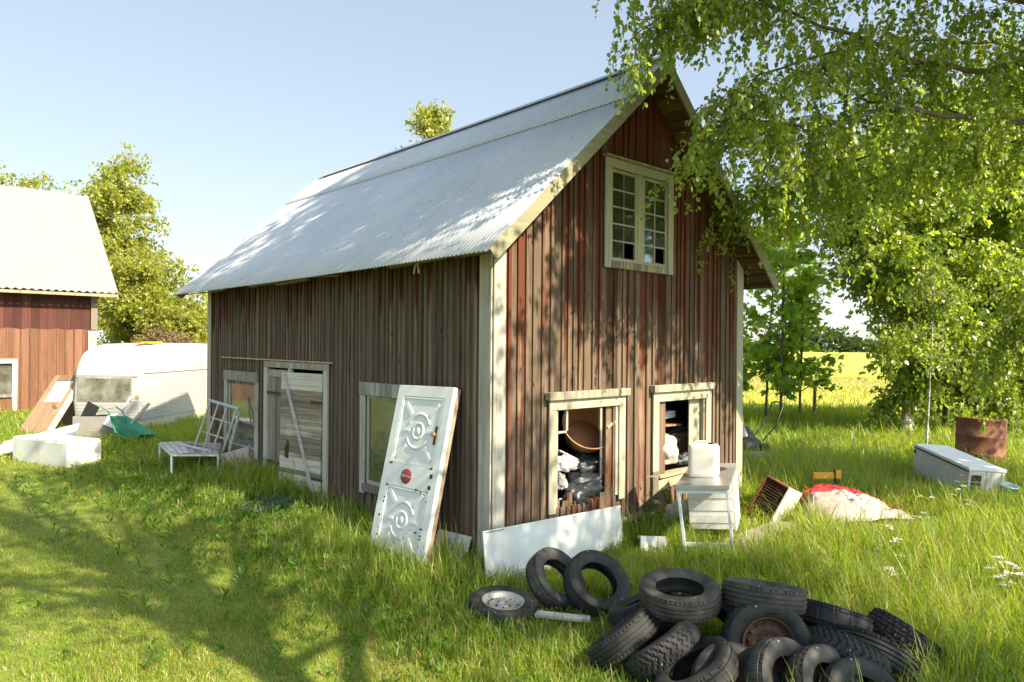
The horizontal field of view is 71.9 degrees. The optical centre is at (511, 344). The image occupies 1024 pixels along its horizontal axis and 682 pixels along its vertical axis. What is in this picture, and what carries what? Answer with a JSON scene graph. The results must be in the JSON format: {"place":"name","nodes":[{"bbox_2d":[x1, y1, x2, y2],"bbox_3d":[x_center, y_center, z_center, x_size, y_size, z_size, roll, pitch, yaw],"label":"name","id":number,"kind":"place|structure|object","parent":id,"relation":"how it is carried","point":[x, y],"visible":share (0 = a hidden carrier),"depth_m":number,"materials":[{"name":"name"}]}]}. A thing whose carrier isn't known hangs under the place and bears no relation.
{"place":"outdoors","nodes":[
{"label":"outdoors","id":0,"kind":"place"},
{"bbox_2d":[0,497,443,681],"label":"grass clippings","id":1,"kind":"object","parent":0,"point":[149,607],"depth_m":6.52,"materials":[{"name":"green plant"}]},
{"bbox_2d":[0,457,465,681],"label":"lawn grass","id":2,"kind":"structure","parent":0,"point":[186,531],"depth_m":6.51,"materials":[{"name":"green plant"}]},
{"bbox_2d":[0,342,1023,681],"bbox_3d":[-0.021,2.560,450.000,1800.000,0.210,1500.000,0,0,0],"label":"ground","id":3,"kind":"structure","parent":0,"point":[90,600],"depth_m":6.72,"materials":[{"name":"green plant"}]},
{"bbox_2d":[0,160,71,193],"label":"birch tree","id":4,"kind":"object","parent":3,"relation":"on","point":[36,181],"visible":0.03,"depth_m":48.62,"materials":[{"name":"green plant"}]},
{"bbox_2d":[0,423,79,455],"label":"white sheet","id":5,"kind":"object","parent":3,"relation":"on","point":[70,430],"visible":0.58,"depth_m":15.56,"materials":[{"name":"plastic"}]},
{"bbox_2d":[19,375,75,432],"bbox_3d":[-12.352,1.613,18.936,0.965,2.000,0.177,-1,-40,12],"label":"brown door","id":6,"kind":"structure","parent":3,"relation":"on","point":[52,406],"depth_m":18.89,"materials":[{"name":"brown wood"}]},
{"bbox_2d":[19,375,75,432],"bbox_3d":[-12.393,1.627,18.944,0.880,1.980,0.040,-1,-40,12],"label":"door slab","id":7,"kind":"object","parent":6,"relation":"in","point":[43,414],"depth_m":18.80,"materials":[{"name":"brown wood"}]},
{"bbox_2d":[13,433,100,467],"bbox_3d":[-9.267,2.137,14.350,1.900,0.558,0.680,0,0,28],"label":"white cabinet","id":8,"kind":"object","parent":3,"relation":"on","point":[62,450],"visible":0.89,"depth_m":14.01,"materials":[{"name":"metal"}]},
{"bbox_2d":[0,185,117,411],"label":"red barn","id":9,"kind":"structure","parent":3,"relation":"on","point":[56,275],"depth_m":25.40,"materials":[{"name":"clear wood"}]},
{"bbox_2d":[0,359,17,410],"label":"window","id":10,"kind":"structure","parent":9,"relation":"in","point":[14,362],"depth_m":24.17,"materials":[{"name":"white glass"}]},
{"bbox_2d":[61,399,74,425],"bbox_3d":[-12.214,1.742,19.900,0.700,1.280,0.500,0,0,13],"label":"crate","id":11,"kind":"object","parent":3,"relation":"on","point":[69,414],"visible":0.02,"depth_m":19.67,"materials":[{"name":"brown wood"}]},
{"bbox_2d":[72,414,112,439],"bbox_3d":[-10.437,2.087,17.650,0.800,0.600,0.550,0,0,-5],"label":"grey bin","id":12,"kind":"object","parent":3,"relation":"on","point":[92,426],"visible":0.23,"depth_m":17.38,"materials":[{"name":"grey plastic"}]},
{"bbox_2d":[80,401,98,416],"bbox_3d":[-10.574,1.756,17.625,0.559,0.670,0.069,0,0,0],"label":"black board","id":13,"kind":"object","parent":12,"relation":"in","point":[90,409],"visible":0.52,"depth_m":17.61,"materials":[{"name":"plastic"}]},
{"bbox_2d":[0,430,191,485],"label":"yellow flowers","id":14,"kind":"object","parent":3,"relation":"on","point":[109,448],"visible":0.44,"depth_m":14.59,"materials":[{"name":"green plant"}]},
{"bbox_2d":[103,397,131,427],"bbox_3d":[-9.624,1.685,17.403,0.480,0.850,0.052,25,-19,-10],"label":"snow shovel","id":15,"kind":"object","parent":3,"relation":"on","point":[107,422],"visible":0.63,"depth_m":17.32,"materials":[{"name":"plastic"}]},
{"bbox_2d":[100,405,157,443],"bbox_3d":[-9.015,2.115,16.564,1.617,0.673,0.596,27,-3,11],"label":"wheelbarrow","id":16,"kind":"object","parent":3,"relation":"on","point":[121,425],"visible":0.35,"depth_m":16.40,"materials":[{"name":"green plastic"}]},
{"bbox_2d":[129,402,150,423],"bbox_3d":[-9.000,1.793,16.850,0.785,0.816,0.036,0,0,8],"label":"pole","id":17,"kind":"object","parent":16,"relation":"in","point":[140,413],"visible":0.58,"depth_m":16.82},
{"bbox_2d":[63,142,207,343],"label":"birch tree","id":18,"kind":"object","parent":3,"relation":"on","point":[112,201],"visible":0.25,"depth_m":42.45,"materials":[{"name":"green plant"}]},
{"bbox_2d":[96,239,181,345],"bbox_3d":[-20.399,-1.593,38.385,5.163,8.262,6.239,0,0,0],"label":"leafy tree","id":19,"kind":"object","parent":3,"relation":"on","point":[139,294],"visible":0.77,"depth_m":37.64,"materials":[{"name":"green plant"}]},
{"bbox_2d":[73,341,206,428],"bbox_3d":[-10.731,1.154,21.137,1.860,2.460,6.714,0,0,3],"label":"caravan","id":20,"kind":"object","parent":3,"relation":"on","point":[167,382],"visible":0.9,"depth_m":19.38,"materials":[{"name":"white metal"}]},
{"bbox_2d":[77,377,131,401],"bbox_3d":[-10.923,1.213,18.901,1.520,0.660,0.032,0,0,3],"label":"front window","id":21,"kind":"structure","parent":20,"relation":"in","point":[95,389],"depth_m":18.88,"materials":[{"name":"grey glass"}]},
{"bbox_2d":[130,318,206,343],"bbox_3d":[-16.402,0.656,33.446,3.796,3.825,3.232,0,0,33],"label":"bush","id":22,"kind":"object","parent":3,"relation":"on","point":[174,337],"visible":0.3,"depth_m":33.25,"materials":[{"name":"green plant"}]},
{"bbox_2d":[150,299,206,343],"bbox_3d":[-17.547,0.084,38.032,4.197,4.953,3.700,0,0,0],"label":"bush","id":23,"kind":"object","parent":3,"relation":"on","point":[193,322],"visible":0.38,"depth_m":37.49,"materials":[{"name":"green plant"}]},
{"bbox_2d":[159,441,222,472],"bbox_3d":[-6.036,2.164,13.473,1.047,0.516,2.041,0,0,-33],"label":"yard bench","id":24,"kind":"object","parent":3,"relation":"on","point":[187,447],"visible":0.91,"depth_m":13.11,"materials":[{"name":"white wood"}]},
{"bbox_2d":[194,398,240,453],"bbox_3d":[-5.614,1.759,13.368,0.865,1.312,0.187,11,-10,26],"label":"bed end","id":25,"kind":"object","parent":3,"relation":"on","point":[218,403],"visible":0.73,"depth_m":13.30,"materials":[{"name":"grey metal"}]},
{"bbox_2d":[219,444,251,467],"bbox_3d":[-5.077,2.179,13.141,0.570,0.500,0.320,-16,11,-3],"label":"plank stack","id":26,"kind":"object","parent":3,"relation":"on","point":[244,451],"visible":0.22,"depth_m":12.96,"materials":[{"name":"grey wood"}]},
{"bbox_2d":[233,493,300,512],"bbox_3d":[-3.639,2.389,10.620,0.600,0.036,1.000,0,2,27],"label":"doorstep","id":27,"kind":"object","parent":3,"relation":"on","point":[270,505],"visible":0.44,"depth_m":10.57,"materials":[{"name":"grey stone"}]},
{"bbox_2d":[369,385,460,570],"bbox_3d":[-1.224,1.581,8.526,1.076,2.180,0.179,-1,-15,44],"label":"carved door","id":28,"kind":"structure","parent":3,"relation":"on","point":[416,460],"depth_m":8.46,"materials":[{"name":"white paint"}]},
{"bbox_2d":[369,385,457,570],"bbox_3d":[-1.219,1.581,8.520,1.060,2.180,0.061,-1,-15,44],"label":"door slab","id":29,"kind":"structure","parent":28,"relation":"in","point":[420,480],"depth_m":8.47,"materials":[{"name":"white paint"}]},
{"bbox_2d":[395,98,456,149],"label":"birch tree","id":30,"kind":"object","parent":3,"relation":"on","point":[431,122],"visible":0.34,"depth_m":26.16,"materials":[{"name":"green plant"}]},
{"bbox_2d":[434,529,471,566],"bbox_3d":[-0.746,2.475,8.463,0.630,0.420,0.041,-4,-30,46],"label":"offcut board","id":31,"kind":"object","parent":3,"relation":"on","point":[460,536],"visible":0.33,"depth_m":8.45,"materials":[{"name":"white paint"}]},
{"bbox_2d":[173,56,779,564],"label":"old barn","id":32,"kind":"structure","parent":3,"relation":"on","point":[539,294],"depth_m":9.96,"materials":[{"name":"wood"}]},
{"bbox_2d":[223,370,258,459],"bbox_3d":[-5.129,1.307,13.359,0.100,1.585,1.600,0,0,-43],"label":"window","id":33,"kind":"structure","parent":32,"relation":"in","point":[244,396],"depth_m":13.33,"materials":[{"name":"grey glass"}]},
{"bbox_2d":[266,369,287,471],"bbox_3d":[-4.047,1.421,12.149,0.121,1.967,0.828,0,0,-43],"label":"door","id":34,"kind":"structure","parent":32,"relation":"in","point":[275,375],"depth_m":12.28,"materials":[{"name":"wood"}]},
{"bbox_2d":[279,371,322,499],"bbox_3d":[-3.379,1.457,11.282,1.150,2.030,0.111,0,-1,38],"label":"door","id":35,"kind":"structure","parent":32,"relation":"in","point":[301,429],"depth_m":11.26,"materials":[{"name":"grey wood"}]},
{"bbox_2d":[359,381,399,494],"bbox_3d":[-1.566,1.335,9.496,0.100,1.585,1.790,0,0,-43],"label":"window","id":36,"kind":"structure","parent":32,"relation":"in","point":[383,396],"depth_m":9.91,"materials":[{"name":"grey glass"}]},
{"bbox_2d":[560,482,588,505],"bbox_3d":[0.812,1.949,9.222,0.427,0.289,0.348,0,0,-43],"label":"rubbish bag","id":37,"kind":"object","parent":32,"relation":"on","point":[578,491],"visible":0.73,"depth_m":9.11,"materials":[{"name":"black plastic"}]},
{"bbox_2d":[558,472,567,489],"bbox_3d":[0.610,1.752,9.121,0.213,0.230,0.236,0,0,25],"label":"paper bag","id":38,"kind":"object","parent":37,"relation":"on","point":[562,483],"visible":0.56,"depth_m":9.05,"materials":[{"name":"white paper"}]},
{"bbox_2d":[557,472,603,500],"bbox_3d":[0.994,1.905,9.610,1.174,0.379,0.578,0,0,-43],"label":"rubbish bag","id":39,"kind":"object","parent":32,"relation":"in","point":[592,484],"visible":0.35,"depth_m":9.37,"materials":[{"name":"black plastic"}]},
{"bbox_2d":[570,451,598,473],"bbox_3d":[1.126,1.612,9.812,0.933,0.327,0.581,0,0,-43],"label":"rubbish bag","id":40,"kind":"object","parent":39,"relation":"on","point":[588,463],"visible":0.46,"depth_m":9.57,"materials":[{"name":"black plastic"}]},
{"bbox_2d":[558,454,578,471],"bbox_3d":[0.688,1.571,9.440,0.550,0.223,0.346,0,0,-43],"label":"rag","id":41,"kind":"object","parent":40,"relation":"on","point":[566,463],"visible":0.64,"depth_m":9.31,"materials":[{"name":"white fabric"}]},
{"bbox_2d":[562,407,618,453],"bbox_3d":[1.047,1.152,9.751,0.781,0.746,0.681,26,-32,8],"label":"tub chair","id":42,"kind":"object","parent":40,"relation":"on","point":[581,434],"visible":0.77,"depth_m":9.98,"materials":[{"name":"brown wood"}]},
{"bbox_2d":[546,388,630,516],"bbox_3d":[0.978,1.466,9.193,1.580,1.735,0.188,0,0,-43],"label":"window","id":43,"kind":"structure","parent":32,"relation":"in","point":[601,398],"depth_m":9.20,"materials":[{"name":"white wood"}]},
{"bbox_2d":[603,152,677,274],"bbox_3d":[1.810,-1.771,9.887,1.625,1.501,0.116,0,0,-43],"label":"window","id":44,"kind":"structure","parent":32,"relation":"in","point":[625,195],"depth_m":9.84,"materials":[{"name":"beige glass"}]},
{"bbox_2d":[663,433,678,464],"bbox_3d":[2.276,1.549,10.568,0.528,0.463,0.414,0,0,-43],"label":"plastic sack","id":45,"kind":"object","parent":32,"relation":"in","point":[670,451],"visible":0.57,"depth_m":10.44,"materials":[{"name":"white plastic"}]},
{"bbox_2d":[665,422,681,426],"bbox_3d":[2.385,1.264,11.147,0.450,0.040,0.400,0,0,-43],"label":"shelf board","id":46,"kind":"object","parent":32,"relation":"attached to","point":[667,424],"visible":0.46,"depth_m":11.08,"materials":[{"name":"brown wood"}]},
{"bbox_2d":[665,410,675,418],"bbox_3d":[2.354,1.103,11.077,0.240,0.110,0.440,0,0,42],"label":"carton","id":47,"kind":"object","parent":46,"relation":"on","point":[669,413],"visible":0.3,"depth_m":11.04,"materials":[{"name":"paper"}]},
{"bbox_2d":[665,464,687,470],"bbox_3d":[2.614,1.991,11.568,0.600,0.500,0.400,0,0,-43],"label":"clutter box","id":48,"kind":"object","parent":32,"relation":"in","point":[670,466],"visible":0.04,"depth_m":11.28,"materials":[{"name":"brown wood"}]},
{"bbox_2d":[665,427,687,453],"bbox_3d":[2.736,1.596,11.705,1.000,0.340,0.500,0,0,-43],"label":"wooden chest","id":49,"kind":"object","parent":48,"relation":"on","point":[682,443],"visible":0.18,"depth_m":11.38,"materials":[{"name":"brown wood"}]},
{"bbox_2d":[668,426,687,431],"bbox_3d":[2.705,1.412,11.580,0.160,0.071,0.565,0,0,37],"label":"lath","id":50,"kind":"object","parent":49,"relation":"on","point":[678,428],"visible":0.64,"depth_m":11.60,"materials":[{"name":"wood"}]},
{"bbox_2d":[675,452,687,464],"bbox_3d":[2.639,1.756,10.906,0.475,0.190,0.293,0,0,-43],"label":"clutter bag","id":51,"kind":"object","parent":32,"relation":"on","point":[683,458],"visible":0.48,"depth_m":10.78,"materials":[{"name":"black plastic"}]},
{"bbox_2d":[650,382,715,496],"bbox_3d":[2.508,1.398,10.699,1.600,1.605,0.328,0,0,-43],"label":"window","id":52,"kind":"structure","parent":32,"relation":"in","point":[698,395],"depth_m":10.58,"materials":[{"name":"beige wood"}]},
{"bbox_2d":[468,585,536,630],"bbox_3d":[-0.090,2.534,6.760,0.660,0.200,0.660,7,5,30],"label":"car wheel","id":53,"kind":"object","parent":3,"relation":"on","point":[503,601],"visible":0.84,"depth_m":6.71,"materials":[{"name":"rubber"}]},
{"bbox_2d":[0,453,1010,681],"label":"weeds","id":54,"kind":"object","parent":3,"relation":"on","point":[243,511],"visible":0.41,"depth_m":7.87,"materials":[{"name":"green plant"}]},
{"bbox_2d":[482,505,622,581],"bbox_3d":[0.570,2.380,8.444,2.300,0.600,0.032,2,-10,-41],"label":"white board","id":55,"kind":"object","parent":3,"relation":"on","point":[572,535],"visible":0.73,"depth_m":8.37,"materials":[{"name":"paint"}]},
{"bbox_2d":[525,547,585,611],"bbox_3d":[0.441,2.374,7.120,0.646,0.646,0.196,0,-43,-49],"label":"tyre","id":56,"kind":"object","parent":3,"relation":"on","point":[544,591],"visible":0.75,"depth_m":6.94,"materials":[{"name":"rubber"}]},
{"bbox_2d":[535,610,590,622],"bbox_3d":[0.420,2.566,6.660,0.640,0.035,0.100,3,0,7],"label":"plank","id":57,"kind":"object","parent":3,"relation":"on","point":[548,614],"visible":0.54,"depth_m":6.62,"materials":[{"name":"grey wood"}]},
{"bbox_2d":[563,550,629,618],"bbox_3d":[0.831,2.357,6.950,0.660,0.200,0.660,0,43,-26],"label":"tyre","id":58,"kind":"object","parent":3,"relation":"on","point":[581,598],"visible":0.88,"depth_m":6.88,"materials":[{"name":"rubber"}]},
{"bbox_2d":[586,607,661,671],"bbox_3d":[0.911,2.397,5.750,0.660,0.200,0.660,-45,-20,21],"label":"tyre","id":59,"kind":"object","parent":3,"relation":"on","point":[631,633],"visible":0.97,"depth_m":5.50,"materials":[{"name":"rubber"}]},
{"bbox_2d":[608,592,678,626],"bbox_3d":[1.181,2.349,6.280,0.660,0.200,0.660,-31,-17,29],"label":"tyre","id":60,"kind":"object","parent":3,"relation":"on","point":[625,608],"visible":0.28,"depth_m":6.13,"materials":[{"name":"rubber"}]},
{"bbox_2d":[639,476,660,519],"bbox_3d":[1.894,2.261,9.724,0.344,0.872,0.374,0,0,0],"label":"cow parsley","id":61,"kind":"object","parent":3,"relation":"on","point":[649,510],"visible":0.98,"depth_m":9.71,"materials":[{"name":"green plant"}]},
{"bbox_2d":[637,535,667,551],"bbox_3d":[1.804,2.577,9.052,0.360,0.220,0.140,3,-12,-8],"label":"panel scrap","id":62,"kind":"object","parent":3,"relation":"on","point":[650,541],"visible":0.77,"depth_m":8.99,"materials":[{"name":"white wood"}]},
{"bbox_2d":[623,619,701,680],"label":"tyre","id":63,"kind":"object","parent":3,"relation":"on","point":[666,645],"visible":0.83,"depth_m":5.32,"materials":[{"name":"rubber"}]},
{"bbox_2d":[639,568,721,623],"bbox_3d":[1.374,2.051,5.780,0.660,0.200,0.660,0,6,17],"label":"tyre","id":64,"kind":"object","parent":63,"relation":"on","point":[703,604],"visible":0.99,"depth_m":5.62,"materials":[{"name":"rubber"}]},
{"bbox_2d":[661,499,689,522],"bbox_3d":[2.469,2.409,10.051,0.761,0.413,0.429,0,0,-17],"label":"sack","id":65,"kind":"object","parent":3,"relation":"on","point":[675,503],"visible":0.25,"depth_m":9.92,"materials":[{"name":"grey fabric"}]},
{"bbox_2d":[652,635,740,681],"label":"tyre","id":66,"kind":"object","parent":3,"relation":"on","point":[721,664],"visible":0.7,"depth_m":5.20,"materials":[{"name":"rubber"}]},
{"bbox_2d":[678,593,732,636],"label":"tyre","id":67,"kind":"object","parent":3,"relation":"on","point":[725,609],"visible":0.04,"depth_m":6.09,"materials":[{"name":"rubber"}]},
{"bbox_2d":[675,463,739,550],"bbox_3d":[2.620,2.170,9.296,0.657,0.956,1.557,-4,-2,21],"label":"sink bench","id":68,"kind":"object","parent":3,"relation":"on","point":[718,497],"visible":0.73,"depth_m":9.19,"materials":[{"name":"metal"}]},
{"bbox_2d":[688,440,719,477],"bbox_3d":[2.498,1.498,9.180,0.376,0.475,0.240,0,0,24],"label":"jerrycan","id":69,"kind":"object","parent":68,"relation":"on","point":[703,459],"visible":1,"depth_m":9.08,"materials":[{"name":"plastic"}]},
{"bbox_2d":[689,641,779,681],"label":"car wheel","id":70,"kind":"object","parent":3,"relation":"on","point":[705,658],"visible":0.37,"depth_m":5.26,"materials":[{"name":"rubber"}]},
{"bbox_2d":[742,401,783,451],"bbox_3d":[5.822,1.997,17.054,1.427,1.215,0.690,0,0,-14],"label":"lawn mower","id":71,"kind":"object","parent":3,"relation":"on","point":[748,435],"visible":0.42,"depth_m":16.80,"materials":[{"name":"black plastic"}]},
{"bbox_2d":[743,289,784,396],"bbox_3d":[7.968,-0.015,25.663,2.917,5.662,3.213,0,0,0],"label":"maple sapling","id":72,"kind":"object","parent":3,"relation":"on","point":[746,385],"visible":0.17,"depth_m":25.06,"materials":[{"name":"green plant"}]},
{"bbox_2d":[721,602,810,681],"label":"car wheel","id":73,"kind":"object","parent":3,"relation":"on","point":[761,622],"visible":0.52,"depth_m":5.43,"materials":[{"name":"rubber"}]},
{"bbox_2d":[721,577,806,615],"bbox_3d":[2.044,2.046,5.740,0.660,0.200,0.660,0,-13,27],"label":"tyre","id":74,"kind":"object","parent":73,"relation":"on","point":[736,591],"visible":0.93,"depth_m":5.51,"materials":[{"name":"rubber"}]},
{"bbox_2d":[747,475,801,521],"bbox_3d":[3.990,2.409,10.736,0.460,0.640,0.420,26,3,-42],"label":"slatted crate","id":75,"kind":"object","parent":3,"relation":"on","point":[787,496],"visible":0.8,"depth_m":10.65,"materials":[{"name":"brown wood"}]},
{"bbox_2d":[743,220,815,417],"bbox_3d":[8.601,-0.794,23.942,2.961,7.230,2.642,0,0,0],"label":"maple sapling","id":76,"kind":"object","parent":3,"relation":"on","point":[760,365],"visible":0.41,"depth_m":23.46,"materials":[{"name":"green plant"}]},
{"bbox_2d":[744,637,818,681],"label":"tyre","id":77,"kind":"object","parent":3,"relation":"on","point":[762,656],"visible":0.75,"depth_m":5.10,"materials":[{"name":"rubber"}]},
{"bbox_2d":[743,191,823,406],"bbox_3d":[9.148,-1.490,24.130,3.386,8.627,2.632,0,0,-20],"label":"maple sapling","id":78,"kind":"object","parent":3,"relation":"on","point":[753,317],"visible":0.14,"depth_m":24.29,"materials":[{"name":"green plant"}]},
{"bbox_2d":[743,202,826,420],"bbox_3d":[8.515,-1.170,22.411,2.783,7.977,2.936,0,0,29],"label":"maple sapling","id":79,"kind":"object","parent":3,"relation":"on","point":[782,384],"visible":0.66,"depth_m":21.92,"materials":[{"name":"green plant"}]},
{"bbox_2d":[749,260,844,415],"bbox_3d":[9.514,-0.020,23.994,3.109,5.694,3.423,0,0,0],"label":"maple sapling","id":80,"kind":"object","parent":3,"relation":"on","point":[808,276],"visible":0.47,"depth_m":23.49,"materials":[{"name":"green plant"}]},
{"bbox_2d":[769,240,843,387],"bbox_3d":[10.313,-0.786,24.905,2.843,7.237,2.805,0,0,-27],"label":"maple sapling","id":81,"kind":"object","parent":3,"relation":"on","point":[811,367],"visible":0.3,"depth_m":24.73,"materials":[{"name":"green plant"}]},
{"bbox_2d":[591,0,1023,445],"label":"birch tree","id":82,"kind":"object","parent":3,"relation":"on","point":[744,128],"visible":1,"depth_m":8.84,"materials":[{"name":"green plant"}]},
{"bbox_2d":[813,387,816,414],"bbox_3d":[10.894,2.062,25.403,0.137,1.452,0.114,0,0,0],"label":"stake","id":83,"kind":"object","parent":3,"relation":"on","point":[814,399],"visible":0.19,"depth_m":25.35,"materials":[{"name":"wood"}]},
{"bbox_2d":[785,644,859,681],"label":"tyre","id":84,"kind":"object","parent":3,"relation":"on","point":[808,660],"visible":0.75,"depth_m":5.07,"materials":[{"name":"rubber"}]},
{"bbox_2d":[812,469,840,484],"bbox_3d":[5.216,2.382,11.701,0.470,0.620,0.060,0,0,-3],"label":"yellow tool","id":85,"kind":"object","parent":3,"relation":"on","point":[831,474],"visible":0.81,"depth_m":11.68,"materials":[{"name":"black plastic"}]},
{"bbox_2d":[800,598,873,631],"bbox_3d":[2.721,2.342,5.980,0.660,0.200,0.660,0,-25,45],"label":"tyre","id":86,"kind":"object","parent":3,"relation":"on","point":[817,612],"visible":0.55,"depth_m":5.73,"materials":[{"name":"rubber"}]},
{"bbox_2d":[807,625,893,681],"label":"tyre","id":87,"kind":"object","parent":3,"relation":"on","point":[844,644],"visible":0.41,"depth_m":5.20,"materials":[{"name":"rubber"}]},
{"bbox_2d":[817,656,895,681],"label":"tyre","id":88,"kind":"object","parent":3,"relation":"on","point":[844,669],"visible":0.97,"depth_m":5.06,"materials":[{"name":"rubber"}]},
{"bbox_2d":[800,483,915,522],"bbox_3d":[5.279,2.402,10.960,1.826,0.388,1.259,0,0,-10],"label":"tarpaulin","id":89,"kind":"object","parent":3,"relation":"on","point":[848,498],"visible":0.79,"depth_m":10.73,"materials":[{"name":"fabric"}]},
{"bbox_2d":[834,625,920,681],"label":"tyre","id":90,"kind":"object","parent":3,"relation":"on","point":[885,646],"visible":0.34,"depth_m":5.25,"materials":[{"name":"rubber"}]},
{"bbox_2d":[876,524,904,560],"bbox_3d":[4.317,2.390,8.044,0.298,0.622,0.356,0,0,0],"label":"cow parsley","id":91,"kind":"object","parent":3,"relation":"on","point":[892,540],"visible":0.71,"depth_m":8.04,"materials":[{"name":"white plant"}]},
{"bbox_2d":[783,78,1023,436],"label":"birch tree","id":92,"kind":"object","parent":3,"relation":"on","point":[883,271],"visible":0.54,"depth_m":18.82,"materials":[{"name":"green plant"}]},
{"bbox_2d":[867,607,951,670],"bbox_3d":[3.231,2.446,5.780,0.660,0.200,0.660,40,-7,-9],"label":"tyre","id":93,"kind":"object","parent":3,"relation":"on","point":[899,631],"visible":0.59,"depth_m":5.56,"materials":[{"name":"rubber"}]},
{"bbox_2d":[881,253,979,443],"bbox_3d":[10.111,0.314,16.968,1.570,5.037,2.062,0,0,-13],"label":"birch sapling","id":94,"kind":"object","parent":3,"relation":"on","point":[935,270],"visible":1,"depth_m":16.90,"materials":[{"name":"green plant"}]},
{"bbox_2d":[941,324,968,427],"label":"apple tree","id":95,"kind":"object","parent":3,"relation":"on","point":[944,410],"visible":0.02,"depth_m":21.86,"materials":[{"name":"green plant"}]},
{"bbox_2d":[913,443,1006,494],"bbox_3d":[8.286,2.374,13.175,0.652,0.590,1.804,3,6,2],"label":"freezer","id":96,"kind":"object","parent":3,"relation":"on","point":[942,460],"visible":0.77,"depth_m":12.87,"materials":[{"name":"white metal"}]},
{"bbox_2d":[919,76,1023,436],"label":"birch tree","id":97,"kind":"object","parent":3,"relation":"on","point":[1013,231],"visible":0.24,"depth_m":19.55,"materials":[{"name":"green plant"}]},
{"bbox_2d":[955,416,1007,464],"bbox_3d":[10.044,2.158,15.131,0.950,1.170,0.950,4,-3,0],"label":"barrel","id":98,"kind":"object","parent":3,"relation":"on","point":[968,433],"visible":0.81,"depth_m":14.77,"materials":[{"name":"metal"}]},
{"bbox_2d":[985,556,1019,590],"bbox_3d":[4.933,2.439,7.138,0.328,0.570,0.328,0,0,-34],"label":"cow parsley","id":99,"kind":"object","parent":3,"relation":"on","point":[1001,574],"visible":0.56,"depth_m":7.14,"materials":[{"name":"white plant"}]},
{"bbox_2d":[983,562,1022,612],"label":"cow parsley","id":100,"kind":"object","parent":3,"relation":"on","point":[1009,574],"visible":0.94,"depth_m":6.71,"materials":[{"name":"white plant"}]},
{"bbox_2d":[999,481,1019,496],"bbox_3d":[8.613,2.577,12.293,0.336,0.270,0.336,6,11,0],"label":"bucket","id":101,"kind":"object","parent":3,"relation":"on","point":[1008,484],"visible":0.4,"depth_m":12.22,"materials":[{"name":"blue plastic"}]},
{"bbox_2d":[0,0,1023,346],"label":"sky","id":102,"kind":"structure","parent":0,"point":[236,107],"materials":[{"name":"blue"}]},
{"bbox_2d":[702,521,795,557],"bbox_3d":[3.359,2.687,9.502,2.840,0.120,0.750,0,0,-43],"label":"wooden board","id":103,"kind":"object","parent":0,"point":[759,530],"depth_m":9.84,"materials":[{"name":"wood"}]},
{"bbox_2d":[743,352,896,373],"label":"rape field","id":104,"kind":"structure","parent":0,"point":[854,362],"depth_m":124.62,"materials":[{"name":"yellow plant"}]},
{"bbox_2d":[743,351,982,415],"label":"field","id":105,"kind":"structure","parent":0,"point":[851,387],"depth_m":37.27,"materials":[{"name":"yellow plant"}]},
{"bbox_2d":[743,324,882,352],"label":"treeline","id":106,"kind":"object","parent":105,"relation":"on","point":[840,339],"visible":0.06,"depth_m":334.26,"materials":[{"name":"green plant"}]},
{"bbox_2d":[750,378,892,385],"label":"mown strip","id":107,"kind":"object","parent":105,"relation":"on","point":[832,382],"depth_m":50.54,"materials":[{"name":"yellow plant"}]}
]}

